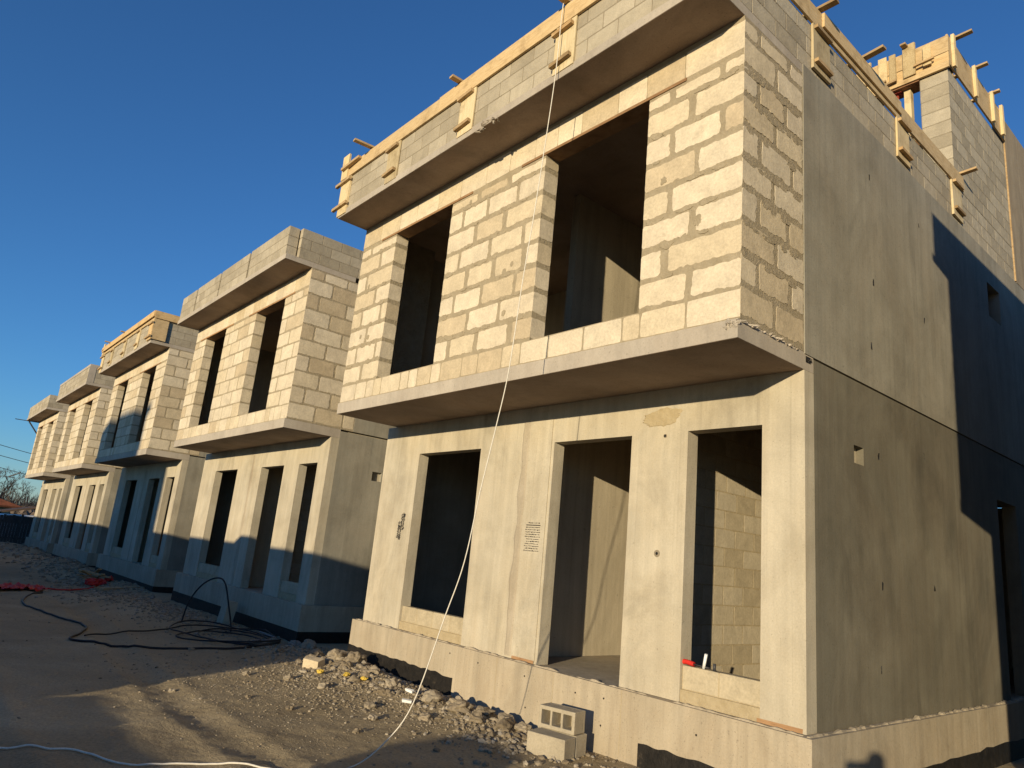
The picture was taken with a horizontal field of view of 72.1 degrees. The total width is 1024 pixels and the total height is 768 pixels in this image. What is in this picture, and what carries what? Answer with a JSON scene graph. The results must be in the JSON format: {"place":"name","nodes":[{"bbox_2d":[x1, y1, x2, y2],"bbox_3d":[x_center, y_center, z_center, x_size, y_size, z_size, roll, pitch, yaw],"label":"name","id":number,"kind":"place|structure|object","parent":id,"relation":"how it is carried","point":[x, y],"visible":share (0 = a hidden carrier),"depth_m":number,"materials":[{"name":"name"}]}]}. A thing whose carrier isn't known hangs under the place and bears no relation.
{"place":"outdoors","nodes":[
{"label":"outdoors","id":0,"kind":"place"},
{"bbox_2d":[0,499,20,512],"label":"house","id":1,"kind":"structure","parent":0,"point":[4,504],"depth_m":52.84,"materials":[{"name":"paint"}]},
{"bbox_2d":[0,513,33,536],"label":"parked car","id":2,"kind":"object","parent":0,"point":[14,520],"visible":0.02,"depth_m":39.77,"materials":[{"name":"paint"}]},
{"bbox_2d":[0,506,35,538],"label":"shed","id":3,"kind":"structure","parent":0,"point":[17,509],"depth_m":47.10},
{"bbox_2d":[0,538,1023,767],"bbox_3d":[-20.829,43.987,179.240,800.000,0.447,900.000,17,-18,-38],"label":"ground","id":4,"kind":"structure","parent":0,"point":[43,699],"depth_m":6.94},
{"bbox_2d":[0,468,16,497],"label":"bare tree","id":5,"kind":"object","parent":4,"relation":"on","point":[5,487],"visible":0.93,"depth_m":65.50,"materials":[{"name":"brown plant"}]},
{"bbox_2d":[0,466,25,501],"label":"bare tree","id":6,"kind":"object","parent":4,"relation":"on","point":[10,484],"visible":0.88,"depth_m":65.96,"materials":[{"name":"brown plant"}]},
{"bbox_2d":[0,514,33,543],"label":"plank fence","id":7,"kind":"object","parent":4,"relation":"on","point":[22,523],"visible":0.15,"depth_m":37.54,"materials":[{"name":"grey wood"}]},
{"bbox_2d":[0,480,37,513],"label":"bare tree","id":8,"kind":"object","parent":4,"relation":"on","point":[25,493],"visible":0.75,"depth_m":68.47,"materials":[{"name":"brown plant"}]},
{"bbox_2d":[0,491,38,506],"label":"bare wood","id":9,"kind":"object","parent":4,"relation":"on","point":[22,502],"visible":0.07,"depth_m":134.13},
{"bbox_2d":[9,506,34,515],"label":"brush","id":10,"kind":"object","parent":4,"relation":"on","point":[31,512],"visible":0.01,"depth_m":79.65,"materials":[{"name":"brown plant"}]},
{"bbox_2d":[3,394,75,553],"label":"unfinished house","id":11,"kind":"structure","parent":4,"relation":"on","point":[48,414],"depth_m":32.69,"materials":[{"name":"concrete"}]},
{"bbox_2d":[0,578,106,591],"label":"red tape","id":12,"kind":"object","parent":4,"relation":"on","point":[89,582],"visible":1,"depth_m":16.36,"materials":[{"name":"plastic"}]},
{"bbox_2d":[51,364,124,567],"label":"unfinished house","id":13,"kind":"structure","parent":4,"relation":"on","point":[85,393],"depth_m":26.24,"materials":[{"name":"concrete"}]},
{"bbox_2d":[77,568,110,579],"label":"timber scraps","id":14,"kind":"object","parent":4,"relation":"on","point":[96,572],"visible":0.84,"depth_m":18.76,"materials":[{"name":"wood"}]},
{"bbox_2d":[104,575,113,581],"bbox_3d":[-10.926,5.277,19.082,0.230,0.175,0.316,17,-18,-38],"label":"red sack","id":15,"kind":"object","parent":4,"relation":"on","point":[109,579],"visible":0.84,"depth_m":19.01,"materials":[{"name":"plastic"}]},
{"bbox_2d":[95,586,144,589],"bbox_3d":[-9.944,5.181,17.863,0.280,0.070,1.305,1,-14,17],"label":"plank","id":16,"kind":"object","parent":4,"relation":"on","point":[107,588],"visible":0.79,"depth_m":17.50,"materials":[{"name":"wood"}]},
{"bbox_2d":[0,744,268,767],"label":"white cable","id":17,"kind":"object","parent":4,"relation":"on","point":[130,764],"visible":1,"depth_m":5.14,"materials":[{"name":"plastic"}]},
{"bbox_2d":[22,592,268,649],"bbox_3d":[-7.754,4.051,12.367,8.555,0.132,2.374,-5,-17,36],"label":"black hose","id":18,"kind":"object","parent":4,"relation":"on","point":[127,646],"visible":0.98,"depth_m":10.11,"materials":[{"name":"black rubber"}]},
{"bbox_2d":[95,310,211,592],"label":"unfinished house","id":19,"kind":"structure","parent":4,"relation":"on","point":[146,361],"depth_m":19.61,"materials":[{"name":"concrete"}]},
{"bbox_2d":[84,620,280,645],"bbox_3d":[-5.010,3.978,11.286,2.667,0.127,2.049,8,-14,-8],"label":"pipe coil","id":20,"kind":"object","parent":4,"relation":"on","point":[228,628],"visible":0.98,"depth_m":11.27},
{"bbox_2d":[251,631,277,643],"bbox_3d":[-3.934,4.085,11.333,0.426,0.075,1.582,8,-14,-12],"label":"grey pipe","id":21,"kind":"object","parent":20,"relation":"on","point":[264,639],"visible":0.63,"depth_m":10.96,"materials":[{"name":"grey plastic"}]},
{"bbox_2d":[181,577,231,631],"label":"pipe arch","id":22,"kind":"structure","parent":4,"relation":"on","point":[222,579],"depth_m":12.27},
{"bbox_2d":[216,599,237,623],"bbox_3d":[-5.342,4.292,13.199,0.238,0.455,0.300,17,-18,-38],"label":"concrete offcut","id":23,"kind":"object","parent":4,"relation":"on","point":[223,617],"visible":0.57,"depth_m":13.12,"materials":[{"name":"grey concrete"}]},
{"bbox_2d":[242,671,250,675],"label":"rubble stone","id":24,"kind":"object","parent":4,"relation":"on","point":[245,673],"visible":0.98,"depth_m":8.43,"materials":[{"name":"beige stone"}]},
{"bbox_2d":[171,226,394,643],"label":"unfinished house","id":25,"kind":"structure","parent":4,"relation":"on","point":[281,538],"depth_m":13.11,"materials":[{"name":"concrete"}]},
{"bbox_2d":[283,674,293,679],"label":"rubble stone","id":26,"kind":"object","parent":4,"relation":"on","point":[288,677],"visible":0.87,"depth_m":8.34,"materials":[{"name":"beige stone"}]},
{"bbox_2d":[285,705,293,709],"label":"rubble stone","id":27,"kind":"object","parent":4,"relation":"on","point":[290,707],"visible":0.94,"depth_m":7.04,"materials":[{"name":"beige stone"}]},
{"bbox_2d":[287,640,300,645],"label":"rubble stone","id":28,"kind":"object","parent":4,"relation":"on","point":[295,642],"visible":0.74,"depth_m":10.95,"materials":[{"name":"grey stone"}]},
{"bbox_2d":[299,639,316,648],"bbox_3d":[-3.129,4.019,10.826,0.250,0.169,0.242,5,-14,2],"label":"rubble stone","id":29,"kind":"object","parent":4,"relation":"on","point":[308,643],"visible":0.76,"depth_m":10.76,"materials":[{"name":"grey stone"}]},
{"bbox_2d":[0,541,623,767],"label":"rubble","id":30,"kind":"object","parent":4,"relation":"on","point":[504,733],"depth_m":8.49,"materials":[{"name":"grey gravel"}]},
{"bbox_2d":[302,656,324,668],"bbox_3d":[-2.569,3.624,9.126,0.233,0.132,0.158,4,-8,22],"label":"broken block","id":31,"kind":"object","parent":30,"relation":"on","point":[312,662],"depth_m":9.08,"materials":[{"name":"concrete"}]},
{"bbox_2d":[330,650,343,659],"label":"rubble stone","id":32,"kind":"object","parent":30,"relation":"on","point":[335,654],"visible":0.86,"depth_m":9.36,"materials":[{"name":"beige stone"}]},
{"bbox_2d":[402,698,411,702],"bbox_3d":[-1.127,3.390,7.527,0.106,0.029,0.044,13,-6,-5],"label":"foam scrap","id":33,"kind":"object","parent":30,"relation":"on","point":[404,700],"visible":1,"depth_m":7.51,"materials":[{"name":"white plastic"}]},
{"bbox_2d":[405,688,413,692],"bbox_3d":[-1.149,3.442,7.901,0.106,0.032,0.045,3,-4,33],"label":"foam scrap","id":34,"kind":"object","parent":30,"relation":"on","point":[409,690],"visible":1,"depth_m":7.89,"materials":[{"name":"white plastic"}]},
{"bbox_2d":[448,699,473,713],"bbox_3d":[-0.537,3.426,7.452,0.267,0.148,0.292,17,-18,-38],"label":"rubble stone","id":35,"kind":"object","parent":30,"relation":"on","point":[463,706],"visible":0.89,"depth_m":7.37,"materials":[{"name":"beige stone"}]},
{"bbox_2d":[308,648,323,656],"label":"rubble stone","id":36,"kind":"object","parent":4,"relation":"on","point":[316,652],"visible":0.68,"depth_m":10.07,"materials":[{"name":"grey stone"}]},
{"bbox_2d":[317,682,328,688],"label":"rubble stone","id":37,"kind":"object","parent":4,"relation":"on","point":[323,685],"visible":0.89,"depth_m":8.00,"materials":[{"name":"beige stone"}]},
{"bbox_2d":[342,661,352,668],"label":"rubble stone","id":38,"kind":"object","parent":4,"relation":"on","point":[348,664],"visible":0.84,"depth_m":8.97,"materials":[{"name":"beige stone"}]},
{"bbox_2d":[345,651,365,662],"bbox_3d":[-2.091,3.643,9.331,0.291,0.197,0.283,17,-18,-38],"label":"rubble stone","id":39,"kind":"object","parent":4,"relation":"on","point":[355,657],"visible":0.79,"depth_m":9.24,"materials":[{"name":"beige stone"}]},
{"bbox_2d":[350,675,360,682],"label":"rubble stone","id":40,"kind":"object","parent":4,"relation":"on","point":[353,678],"visible":0.87,"depth_m":8.36,"materials":[{"name":"beige stone"}]},
{"bbox_2d":[352,728,359,732],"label":"rubble stone","id":41,"kind":"object","parent":4,"relation":"on","point":[356,730],"visible":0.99,"depth_m":6.42,"materials":[{"name":"beige stone"}]},
{"bbox_2d":[364,701,375,708],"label":"rubble stone","id":42,"kind":"object","parent":4,"relation":"on","point":[369,705],"visible":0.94,"depth_m":7.38,"materials":[{"name":"beige stone"}]},
{"bbox_2d":[367,714,377,720],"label":"rubble stone","id":43,"kind":"object","parent":4,"relation":"on","point":[372,717],"visible":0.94,"depth_m":6.96,"materials":[{"name":"beige stone"}]},
{"bbox_2d":[368,666,379,673],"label":"rubble stone","id":44,"kind":"object","parent":4,"relation":"on","point":[373,669],"visible":0.72,"depth_m":8.79,"materials":[{"name":"beige stone"}]},
{"bbox_2d":[377,687,389,694],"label":"rubble stone","id":45,"kind":"object","parent":4,"relation":"on","point":[382,691],"visible":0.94,"depth_m":7.92,"materials":[{"name":"beige stone"}]},
{"bbox_2d":[385,677,397,686],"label":"rubble stone","id":46,"kind":"object","parent":4,"relation":"on","point":[392,682],"visible":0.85,"depth_m":8.26,"materials":[{"name":"beige stone"}]},
{"bbox_2d":[418,712,432,720],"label":"rubble stone","id":47,"kind":"object","parent":4,"relation":"on","point":[424,716],"visible":0.84,"depth_m":7.10,"materials":[{"name":"beige stone"}]},
{"bbox_2d":[421,690,442,703],"bbox_3d":[-0.888,3.461,7.728,0.242,0.187,0.268,17,-18,-38],"label":"rubble stone","id":48,"kind":"object","parent":4,"relation":"on","point":[429,696],"visible":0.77,"depth_m":7.67,"materials":[{"name":"beige stone"}]},
{"bbox_2d":[449,696,461,702],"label":"rubble stone","id":49,"kind":"object","parent":4,"relation":"on","point":[452,700],"visible":0.38,"depth_m":7.67,"materials":[{"name":"beige stone"}]},
{"bbox_2d":[469,712,483,723],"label":"rubble stone","id":50,"kind":"object","parent":4,"relation":"on","point":[476,717],"visible":0.88,"depth_m":7.08,"materials":[{"name":"beige stone"}]},
{"bbox_2d":[476,705,494,716],"bbox_3d":[-0.295,3.442,7.377,0.258,0.122,0.217,17,-18,-38],"label":"rubble stone","id":51,"kind":"object","parent":4,"relation":"on","point":[487,711],"visible":0.76,"depth_m":7.34,"materials":[{"name":"beige stone"}]},
{"bbox_2d":[492,718,513,729],"bbox_3d":[-0.085,3.401,6.973,0.235,0.156,0.156,8,-14,-9],"label":"rubble stone","id":52,"kind":"object","parent":4,"relation":"on","point":[503,723],"visible":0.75,"depth_m":6.95,"materials":[{"name":"beige stone"}]},
{"bbox_2d":[496,712,514,724],"bbox_3d":[-0.069,3.459,7.196,0.196,0.177,0.288,7,-14,-5],"label":"rubble stone","id":53,"kind":"object","parent":4,"relation":"on","point":[501,715],"visible":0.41,"depth_m":7.17,"materials":[{"name":"beige stone"}]},
{"bbox_2d":[513,721,531,732],"bbox_3d":[0.106,3.451,7.049,0.190,0.130,0.202,17,-18,-38],"label":"rubble stone","id":54,"kind":"object","parent":4,"relation":"on","point":[524,727],"visible":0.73,"depth_m":7.00,"materials":[{"name":"beige stone"}]},
{"bbox_2d":[526,727,575,761],"bbox_3d":[0.347,3.231,6.300,0.395,0.194,0.196,-4,-17,35],"label":"concrete block","id":55,"kind":"object","parent":4,"relation":"on","point":[547,744],"depth_m":6.23,"materials":[{"name":"beige concrete"}]},
{"bbox_2d":[541,727,586,758],"bbox_3d":[0.467,3.281,6.463,0.392,0.195,0.194,-5,-17,36],"label":"concrete block","id":56,"kind":"object","parent":4,"relation":"on","point":[580,744],"depth_m":6.35,"materials":[{"name":"beige concrete"}]},
{"bbox_2d":[538,702,585,735],"bbox_3d":[0.460,3.091,6.503,0.390,0.190,0.190,-5,-17,36],"label":"hollow block","id":57,"kind":"object","parent":56,"relation":"on","point":[562,718],"depth_m":6.46,"materials":[{"name":"grey concrete"}]},
{"bbox_2d":[331,0,1023,767],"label":"unfinished house","id":58,"kind":"structure","parent":4,"relation":"on","point":[759,434],"depth_m":7.50,"materials":[{"name":"concrete"}]},
{"bbox_2d":[347,2,563,767],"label":"rope","id":59,"kind":"object","parent":58,"relation":"hanging from","point":[496,423],"visible":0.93,"depth_m":6.12,"materials":[{"name":"white fabric"}]},
{"bbox_2d":[682,659,709,668],"bbox_3d":[1.600,2.458,6.179,0.049,0.054,0.293,17,-18,-38],"label":"hand tool","id":60,"kind":"object","parent":58,"relation":"on","point":[689,662],"visible":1,"depth_m":6.19,"materials":[{"name":"red plastic"}]},
{"bbox_2d":[702,654,707,668],"bbox_3d":[1.675,2.410,6.111,0.026,0.130,0.057,11,-15,-21],"label":"plastic tube","id":61,"kind":"object","parent":58,"relation":"on","point":[704,661],"visible":1,"depth_m":6.10,"materials":[{"name":"white plastic"}]},
{"bbox_2d":[894,91,903,98],"bbox_3d":[5.582,-3.136,10.111,0.140,2.334,0.160,17,-18,-38],"label":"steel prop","id":62,"kind":"object","parent":58,"relation":"on","point":[899,94],"visible":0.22,"depth_m":10.35,"materials":[{"name":"red metal"}]},
{"bbox_2d":[904,89,915,140],"bbox_3d":[5.692,-3.148,10.015,0.100,2.332,0.090,17,-18,-38],"label":"timber post","id":63,"kind":"object","parent":58,"relation":"on","point":[909,102],"visible":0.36,"depth_m":10.21,"materials":[{"name":"beige wood"}]},
{"bbox_2d":[0,0,1023,503],"label":"sky","id":64,"kind":"structure","parent":0,"point":[148,148],"materials":[{"name":"blue"}]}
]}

